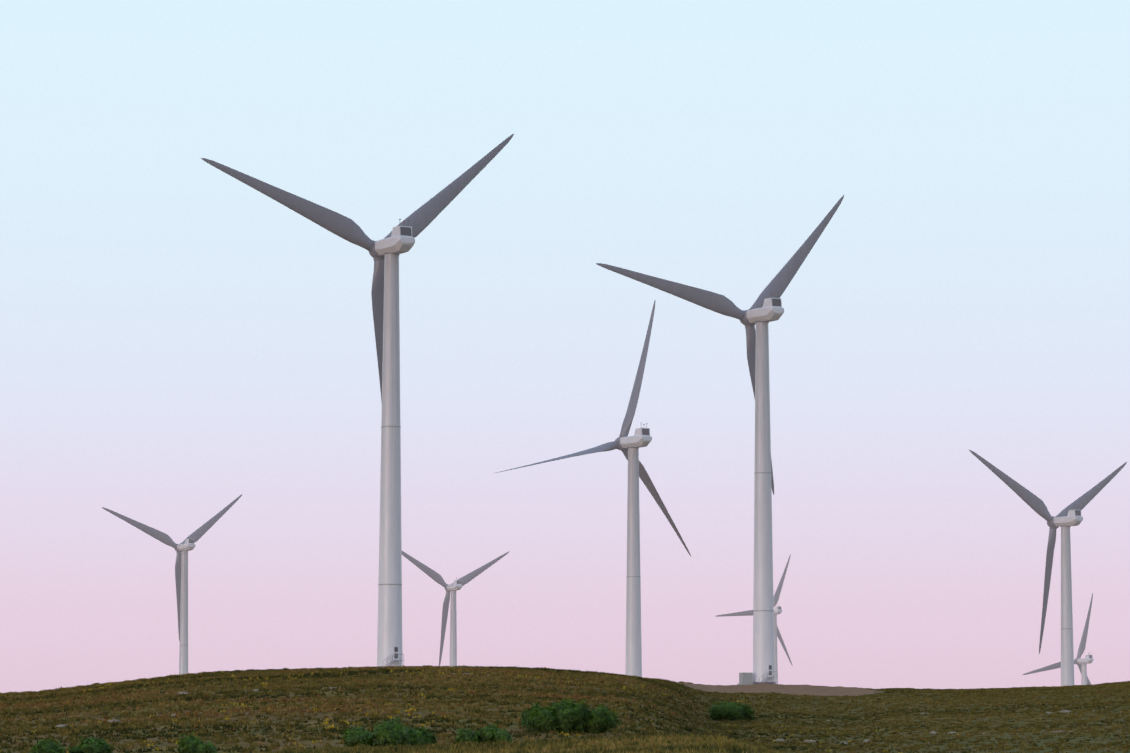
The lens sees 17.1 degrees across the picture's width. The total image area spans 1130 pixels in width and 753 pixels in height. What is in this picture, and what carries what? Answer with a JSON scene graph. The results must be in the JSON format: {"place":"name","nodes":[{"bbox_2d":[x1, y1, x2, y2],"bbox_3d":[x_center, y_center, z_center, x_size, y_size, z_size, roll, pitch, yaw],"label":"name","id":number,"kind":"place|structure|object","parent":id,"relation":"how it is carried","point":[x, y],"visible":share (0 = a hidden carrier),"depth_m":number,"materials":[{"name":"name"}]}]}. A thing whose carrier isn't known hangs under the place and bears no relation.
{"place":"outdoors","nodes":[
{"label":"outdoors","id":0,"kind":"place"},
{"bbox_2d":[0,670,1129,752],"bbox_3d":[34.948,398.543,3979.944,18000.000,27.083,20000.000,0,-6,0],"label":"ground","id":1,"kind":"structure","parent":0,"point":[814,690],"depth_m":472.06,"materials":[{"name":"green soil"}]},
{"bbox_2d":[28,738,66,752],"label":"shrub","id":2,"kind":"object","parent":1,"relation":"on","point":[45,746],"visible":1,"depth_m":337.85,"materials":[{"name":"green plant"}]},
{"bbox_2d":[68,734,112,752],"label":"shrub","id":3,"kind":"object","parent":1,"relation":"on","point":[91,745],"visible":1,"depth_m":338.20,"materials":[{"name":"green plant"}]},
{"bbox_2d":[102,494,241,674],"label":"turbine","id":4,"kind":"object","parent":1,"relation":"on","point":[185,546],"visible":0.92,"depth_m":1388.95,"materials":[{"name":"paint"}]},
{"bbox_2d":[176,732,216,752],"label":"shrub","id":5,"kind":"object","parent":1,"relation":"on","point":[190,744],"visible":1,"depth_m":334.53,"materials":[{"name":"green plant"}]},
{"bbox_2d":[201,134,513,667],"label":"wind turbine","id":6,"kind":"object","parent":1,"relation":"on","point":[391,246],"visible":0.94,"depth_m":620.06,"materials":[{"name":"paint"}]},
{"bbox_2d":[340,717,437,747],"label":"shrub","id":7,"kind":"object","parent":1,"relation":"on","point":[385,734],"visible":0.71,"depth_m":302.69,"materials":[{"name":"green plant"}]},
{"bbox_2d":[402,551,509,666],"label":"turbine","id":8,"kind":"object","parent":1,"relation":"on","point":[455,586],"visible":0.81,"depth_m":1603.56,"materials":[{"name":"paint"}]},
{"bbox_2d":[454,723,512,744],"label":"shrub","id":9,"kind":"object","parent":1,"relation":"on","point":[490,733],"visible":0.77,"depth_m":303.75,"materials":[{"name":"green plant"}]},
{"bbox_2d":[256,731,787,752],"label":"grass tufts","id":10,"kind":"object","parent":1,"relation":"on","point":[701,742],"depth_m":285.74,"materials":[{"name":"green plant"}]},
{"bbox_2d":[0,665,1129,752],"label":"grass clumps","id":11,"kind":"object","parent":1,"relation":"on","point":[322,704],"visible":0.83,"depth_m":499.42,"materials":[{"name":"green plant"}]},
{"bbox_2d":[0,665,1129,699],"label":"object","id":12,"kind":"object","parent":1,"relation":"on","point":[221,672],"visible":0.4,"depth_m":623.64,"materials":[{"name":"green plant"}]},
{"bbox_2d":[519,698,621,733],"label":"shrub","id":13,"kind":"object","parent":1,"relation":"on","point":[567,716],"visible":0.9,"depth_m":389.72,"materials":[{"name":"green plant"}]},
{"bbox_2d":[56,673,1112,744],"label":"rocks","id":14,"kind":"object","parent":1,"relation":"on","point":[780,739],"visible":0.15,"depth_m":473.20,"materials":[{"name":"grey stone"}]},
{"bbox_2d":[496,301,690,676],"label":"wind turbine","id":15,"kind":"object","parent":1,"relation":"on","point":[626,445],"visible":0.83,"depth_m":852.58,"materials":[{"name":"paint"}]},
{"bbox_2d":[596,195,843,684],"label":"wind turbine","id":16,"kind":"object","parent":1,"relation":"on","point":[764,310],"visible":0.96,"depth_m":710.49,"materials":[{"name":"paint"}]},
{"bbox_2d":[706,701,756,720],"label":"shrub","id":17,"kind":"object","parent":1,"relation":"on","point":[732,711],"visible":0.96,"depth_m":557.30,"materials":[{"name":"green plant"}]},
{"bbox_2d":[716,554,792,683],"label":"turbine","id":18,"kind":"object","parent":1,"relation":"on","point":[778,610],"visible":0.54,"depth_m":2016.25,"materials":[{"name":"paint"}]},
{"bbox_2d":[969,450,1126,685],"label":"turbine","id":19,"kind":"object","parent":1,"relation":"on","point":[1067,518],"visible":0.85,"depth_m":988.54,"materials":[{"name":"paint"}]},
{"bbox_2d":[1023,593,1093,684],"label":"turbine","id":20,"kind":"object","parent":1,"relation":"on","point":[1080,662],"visible":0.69,"depth_m":1811.14,"materials":[{"name":"paint"}]},
{"bbox_2d":[0,0,1129,692],"label":"sky","id":21,"kind":"structure","parent":0,"point":[179,341],"materials":[{"name":"blue"}]}
]}

